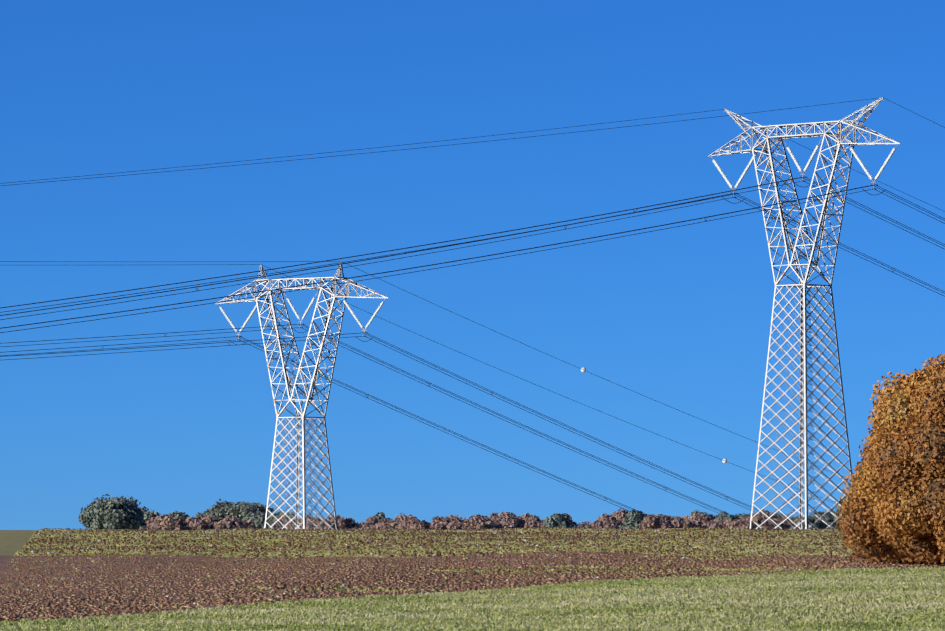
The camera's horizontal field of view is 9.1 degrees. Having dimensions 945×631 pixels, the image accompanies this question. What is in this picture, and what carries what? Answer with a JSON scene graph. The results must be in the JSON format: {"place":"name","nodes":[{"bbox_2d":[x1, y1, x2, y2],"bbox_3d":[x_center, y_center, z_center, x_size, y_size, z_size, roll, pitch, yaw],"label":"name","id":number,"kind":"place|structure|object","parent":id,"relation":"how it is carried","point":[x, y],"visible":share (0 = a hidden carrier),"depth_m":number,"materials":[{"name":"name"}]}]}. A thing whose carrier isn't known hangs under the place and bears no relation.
{"place":"outdoors","nodes":[
{"label":"outdoors","id":0,"kind":"place"},
{"bbox_2d":[0,527,944,630],"bbox_3d":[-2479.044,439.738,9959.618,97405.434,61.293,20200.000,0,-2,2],"label":"terrain","id":1,"kind":"structure","parent":0,"point":[543,579],"depth_m":279.56,"materials":[{"name":"green plant"}]},
{"bbox_2d":[78,494,140,528],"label":"bush","id":2,"kind":"object","parent":1,"relation":"on","point":[86,516],"visible":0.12,"depth_m":1546.09,"materials":[{"name":"green plant"}]},
{"bbox_2d":[90,496,146,529],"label":"bush","id":3,"kind":"object","parent":1,"relation":"on","point":[117,514],"visible":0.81,"depth_m":1498.88,"materials":[{"name":"green plant"}]},
{"bbox_2d":[139,517,154,529],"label":"bush","id":4,"kind":"object","parent":1,"relation":"on","point":[149,523],"visible":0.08,"depth_m":1455.27,"materials":[{"name":"brown plant"}]},
{"bbox_2d":[140,506,160,523],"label":"tree","id":5,"kind":"object","parent":1,"relation":"on","point":[148,514],"visible":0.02,"depth_m":1571.51,"materials":[{"name":"green plant"}]},
{"bbox_2d":[149,514,174,529],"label":"bush","id":6,"kind":"object","parent":1,"relation":"on","point":[164,522],"visible":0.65,"depth_m":1450.48,"materials":[{"name":"brown plant"}]},
{"bbox_2d":[167,511,189,519],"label":"bush","id":7,"kind":"object","parent":1,"relation":"on","point":[173,514],"depth_m":1602.94,"materials":[{"name":"green plant"}]},
{"bbox_2d":[173,516,191,529],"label":"bush","id":8,"kind":"object","parent":1,"relation":"on","point":[180,522],"visible":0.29,"depth_m":1485.22,"materials":[{"name":"brown plant"}]},
{"bbox_2d":[185,515,214,529],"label":"bush","id":9,"kind":"object","parent":1,"relation":"on","point":[206,522],"visible":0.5,"depth_m":1506.58,"materials":[{"name":"brown plant"}]},
{"bbox_2d":[195,509,212,517],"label":"bush","id":10,"kind":"object","parent":1,"relation":"on","point":[205,513],"visible":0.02,"depth_m":1764.85,"materials":[{"name":"green plant"}]},
{"bbox_2d":[213,515,244,528],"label":"bush","id":11,"kind":"object","parent":1,"relation":"on","point":[229,522],"visible":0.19,"depth_m":1535.83,"materials":[{"name":"brown plant"}]},
{"bbox_2d":[209,499,254,521],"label":"bush","id":12,"kind":"object","parent":1,"relation":"on","point":[218,512],"visible":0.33,"depth_m":1743.93,"materials":[{"name":"green plant"}]},
{"bbox_2d":[238,518,256,528],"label":"bush","id":13,"kind":"object","parent":1,"relation":"on","point":[248,523],"visible":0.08,"depth_m":1634.60,"materials":[{"name":"brown plant"}]},
{"bbox_2d":[225,502,273,519],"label":"bush","id":14,"kind":"object","parent":1,"relation":"on","point":[239,512],"visible":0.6,"depth_m":1670.81,"materials":[{"name":"green plant"}]},
{"bbox_2d":[242,512,269,528],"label":"bush","id":15,"kind":"object","parent":1,"relation":"on","point":[258,519],"visible":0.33,"depth_m":1656.27,"materials":[{"name":"green plant"}]},
{"bbox_2d":[269,517,290,528],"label":"bush","id":16,"kind":"object","parent":1,"relation":"on","point":[276,525],"visible":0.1,"depth_m":1579.42,"materials":[{"name":"brown plant"}]},
{"bbox_2d":[266,511,295,526],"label":"bush","id":17,"kind":"object","parent":1,"relation":"on","point":[276,515],"visible":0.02,"depth_m":1628.01,"materials":[{"name":"brown plant"}]},
{"bbox_2d":[285,518,298,528],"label":"bush","id":18,"kind":"object","parent":1,"relation":"on","point":[291,523],"depth_m":1532.83,"materials":[{"name":"brown plant"}]},
{"bbox_2d":[294,514,327,528],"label":"bush","id":19,"kind":"object","parent":1,"relation":"on","point":[307,521],"visible":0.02,"depth_m":1482.64,"materials":[{"name":"brown plant"}]},
{"bbox_2d":[302,517,337,529],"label":"bush","id":20,"kind":"object","parent":1,"relation":"on","point":[324,526],"visible":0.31,"depth_m":1462.49,"materials":[{"name":"brown plant"}]},
{"bbox_2d":[327,516,357,529],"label":"bush","id":21,"kind":"object","parent":1,"relation":"on","point":[346,523],"visible":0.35,"depth_m":1546.46,"materials":[{"name":"brown plant"}]},
{"bbox_2d":[356,521,364,527],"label":"bush","id":22,"kind":"object","parent":1,"relation":"on","point":[360,524],"visible":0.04,"depth_m":1585.50,"materials":[{"name":"brown plant"}]},
{"bbox_2d":[359,517,376,528],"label":"bush","id":23,"kind":"object","parent":1,"relation":"on","point":[370,523],"visible":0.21,"depth_m":1545.05,"materials":[{"name":"brown plant"}]},
{"bbox_2d":[371,512,391,521],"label":"bush","id":24,"kind":"object","parent":1,"relation":"on","point":[380,516],"visible":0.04,"depth_m":1666.46,"materials":[{"name":"green plant"}]},
{"bbox_2d":[375,518,400,528],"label":"bush","id":25,"kind":"object","parent":1,"relation":"on","point":[386,524],"visible":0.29,"depth_m":1475.38,"materials":[{"name":"brown plant"}]},
{"bbox_2d":[395,513,406,521],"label":"bush","id":26,"kind":"object","parent":1,"relation":"on","point":[400,518],"visible":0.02,"depth_m":1637.48,"materials":[{"name":"brown plant"}]},
{"bbox_2d":[395,514,432,529],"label":"bush","id":27,"kind":"object","parent":1,"relation":"on","point":[406,521],"visible":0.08,"depth_m":1456.34,"materials":[{"name":"brown plant"}]},
{"bbox_2d":[407,519,428,529],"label":"bush","id":28,"kind":"object","parent":1,"relation":"on","point":[415,524],"visible":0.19,"depth_m":1431.33,"materials":[{"name":"brown plant"}]},
{"bbox_2d":[0,261,845,529],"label":"pylon","id":29,"kind":"object","parent":1,"relation":"on","point":[317,370],"visible":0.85,"depth_m":677.11,"materials":[{"name":"metal"}]},
{"bbox_2d":[429,516,446,527],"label":"bush","id":30,"kind":"object","parent":1,"relation":"on","point":[437,518],"visible":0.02,"depth_m":1581.85,"materials":[{"name":"brown plant"}]},
{"bbox_2d":[431,518,450,529],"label":"bush","id":31,"kind":"object","parent":1,"relation":"on","point":[438,525],"visible":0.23,"depth_m":1573.32,"materials":[{"name":"brown plant"}]},
{"bbox_2d":[428,514,461,523],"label":"bush","id":32,"kind":"object","parent":1,"relation":"on","point":[450,518],"depth_m":1636.38,"materials":[{"name":"brown plant"}]},
{"bbox_2d":[441,518,461,529],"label":"bush","id":33,"kind":"object","parent":1,"relation":"on","point":[455,523],"visible":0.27,"depth_m":1459.88,"materials":[{"name":"brown plant"}]},
{"bbox_2d":[0,97,944,529],"bbox_3d":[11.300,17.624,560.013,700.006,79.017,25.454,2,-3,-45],"label":"pylon","id":34,"kind":"object","parent":1,"relation":"on","point":[804,327],"visible":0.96,"depth_m":580.39,"materials":[{"name":"metal"}]},
{"bbox_2d":[461,514,495,529],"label":"bush","id":35,"kind":"object","parent":1,"relation":"on","point":[477,522],"visible":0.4,"depth_m":1409.46,"materials":[{"name":"brown plant"}]},
{"bbox_2d":[474,515,501,528],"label":"bush","id":36,"kind":"object","parent":1,"relation":"on","point":[488,521],"visible":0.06,"depth_m":1630.54,"materials":[{"name":"brown plant"}]},
{"bbox_2d":[488,512,497,520],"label":"bush","id":37,"kind":"object","parent":1,"relation":"on","point":[493,515],"visible":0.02,"depth_m":1928.38,"materials":[{"name":"brown plant"}]},
{"bbox_2d":[493,512,517,528],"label":"bush","id":38,"kind":"object","parent":1,"relation":"on","point":[506,520],"visible":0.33,"depth_m":1898.93,"materials":[{"name":"brown plant"}]},
{"bbox_2d":[496,512,524,527],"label":"bush","id":39,"kind":"object","parent":1,"relation":"on","point":[521,523],"visible":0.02,"depth_m":1923.12,"materials":[{"name":"brown plant"}]},
{"bbox_2d":[522,514,538,522],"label":"bush","id":40,"kind":"object","parent":1,"relation":"on","point":[525,518],"visible":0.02,"depth_m":1931.90,"materials":[{"name":"brown plant"}]},
{"bbox_2d":[524,516,544,527],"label":"bush","id":41,"kind":"object","parent":1,"relation":"on","point":[534,522],"visible":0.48,"depth_m":1867.59,"materials":[{"name":"brown plant"}]},
{"bbox_2d":[543,513,577,527],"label":"bush","id":42,"kind":"object","parent":1,"relation":"on","point":[554,520],"visible":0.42,"depth_m":1697.84,"materials":[{"name":"green plant"}]},
{"bbox_2d":[568,515,582,527],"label":"bush","id":43,"kind":"object","parent":1,"relation":"on","point":[571,521],"visible":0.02,"depth_m":1821.19,"materials":[{"name":"brown plant"}]},
{"bbox_2d":[575,520,591,527],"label":"bush","id":44,"kind":"object","parent":1,"relation":"on","point":[586,525],"visible":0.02,"depth_m":2040.62,"materials":[{"name":"brown plant"}]},
{"bbox_2d":[591,513,621,528],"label":"bush","id":45,"kind":"object","parent":1,"relation":"on","point":[604,520],"visible":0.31,"depth_m":1558.21,"materials":[{"name":"brown plant"}]},
{"bbox_2d":[610,508,628,516],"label":"bush","id":46,"kind":"object","parent":1,"relation":"on","point":[619,511],"visible":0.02,"depth_m":1603.26,"materials":[{"name":"brown plant"}]},
{"bbox_2d":[614,512,627,522],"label":"bush","id":47,"kind":"object","parent":1,"relation":"on","point":[620,516],"visible":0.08,"depth_m":1591.94,"materials":[{"name":"brown plant"}]},
{"bbox_2d":[619,509,648,528],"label":"bush","id":48,"kind":"object","parent":1,"relation":"on","point":[632,520],"visible":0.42,"depth_m":1520.49,"materials":[{"name":"green plant"}]},
{"bbox_2d":[638,514,659,528],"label":"bush","id":49,"kind":"object","parent":1,"relation":"on","point":[646,523],"visible":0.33,"depth_m":1404.83,"materials":[{"name":"brown plant"}]},
{"bbox_2d":[657,515,684,528],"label":"bush","id":50,"kind":"object","parent":1,"relation":"on","point":[677,521],"visible":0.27,"depth_m":1405.01,"materials":[{"name":"brown plant"}]},
{"bbox_2d":[683,520,699,527],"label":"bush","id":51,"kind":"object","parent":1,"relation":"on","point":[689,524],"visible":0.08,"depth_m":1504.96,"materials":[{"name":"brown plant"}]},
{"bbox_2d":[684,513,710,520],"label":"bush","id":52,"kind":"object","parent":1,"relation":"on","point":[691,517],"visible":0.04,"depth_m":1562.73,"materials":[{"name":"brown plant"}]},
{"bbox_2d":[692,514,715,527],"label":"bush","id":53,"kind":"object","parent":1,"relation":"on","point":[704,521],"visible":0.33,"depth_m":1512.45,"materials":[{"name":"brown plant"}]},
{"bbox_2d":[690,510,717,519],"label":"tree","id":54,"kind":"object","parent":1,"relation":"on","point":[699,512],"visible":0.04,"depth_m":1848.83,"materials":[{"name":"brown plant"}]},
{"bbox_2d":[709,519,731,527],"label":"bush","id":55,"kind":"object","parent":1,"relation":"on","point":[723,523],"visible":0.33,"depth_m":1465.38,"materials":[{"name":"brown plant"}]},
{"bbox_2d":[715,511,733,521],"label":"bush","id":56,"kind":"object","parent":1,"relation":"on","point":[719,517],"visible":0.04,"depth_m":1820.83,"materials":[{"name":"green plant"}]},
{"bbox_2d":[733,517,746,522],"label":"bush","id":57,"kind":"object","parent":1,"relation":"on","point":[741,518],"depth_m":1467.41,"materials":[{"name":"brown plant"}]},
{"bbox_2d":[728,515,752,528],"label":"bush","id":58,"kind":"object","parent":1,"relation":"on","point":[735,524],"visible":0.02,"depth_m":1448.70,"materials":[{"name":"brown plant"}]},
{"bbox_2d":[733,513,749,518],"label":"tree","id":59,"kind":"object","parent":1,"relation":"on","point":[742,515],"visible":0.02,"depth_m":1823.16,"materials":[{"name":"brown plant"}]},
{"bbox_2d":[739,515,773,528],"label":"bush","id":60,"kind":"object","parent":1,"relation":"on","point":[759,520],"visible":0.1,"depth_m":1406.56,"materials":[{"name":"brown plant"}]},
{"bbox_2d":[754,511,784,518],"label":"bush","id":61,"kind":"object","parent":1,"relation":"on","point":[764,517],"visible":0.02,"depth_m":1488.62,"materials":[{"name":"brown plant"}]},
{"bbox_2d":[776,513,795,519],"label":"bush","id":62,"kind":"object","parent":1,"relation":"on","point":[793,518],"depth_m":1633.43,"materials":[{"name":"brown plant"}]},
{"bbox_2d":[773,515,808,528],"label":"bush","id":63,"kind":"object","parent":1,"relation":"on","point":[782,526],"visible":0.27,"depth_m":1411.17,"materials":[{"name":"brown plant"}]},
{"bbox_2d":[793,515,828,528],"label":"bush","id":64,"kind":"object","parent":1,"relation":"on","point":[821,524],"visible":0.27,"depth_m":1618.35,"materials":[{"name":"green plant"}]},
{"bbox_2d":[812,510,836,527],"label":"bush","id":65,"kind":"object","parent":1,"relation":"on","point":[827,517],"visible":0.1,"depth_m":1637.54,"materials":[{"name":"green plant"}]},
{"bbox_2d":[830,499,845,526],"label":"tree","id":66,"kind":"object","parent":1,"relation":"on","point":[834,518],"depth_m":1261.68,"materials":[{"name":"green plant"}]},
{"bbox_2d":[836,354,944,562],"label":"oak tree","id":67,"kind":"object","parent":1,"relation":"on","point":[893,507],"visible":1,"depth_m":325.73,"materials":[{"name":"brown plant"}]},
{"bbox_2d":[0,0,944,529],"label":"sky","id":68,"kind":"structure","parent":0,"point":[679,318],"materials":[{"name":"blue"}]}
]}

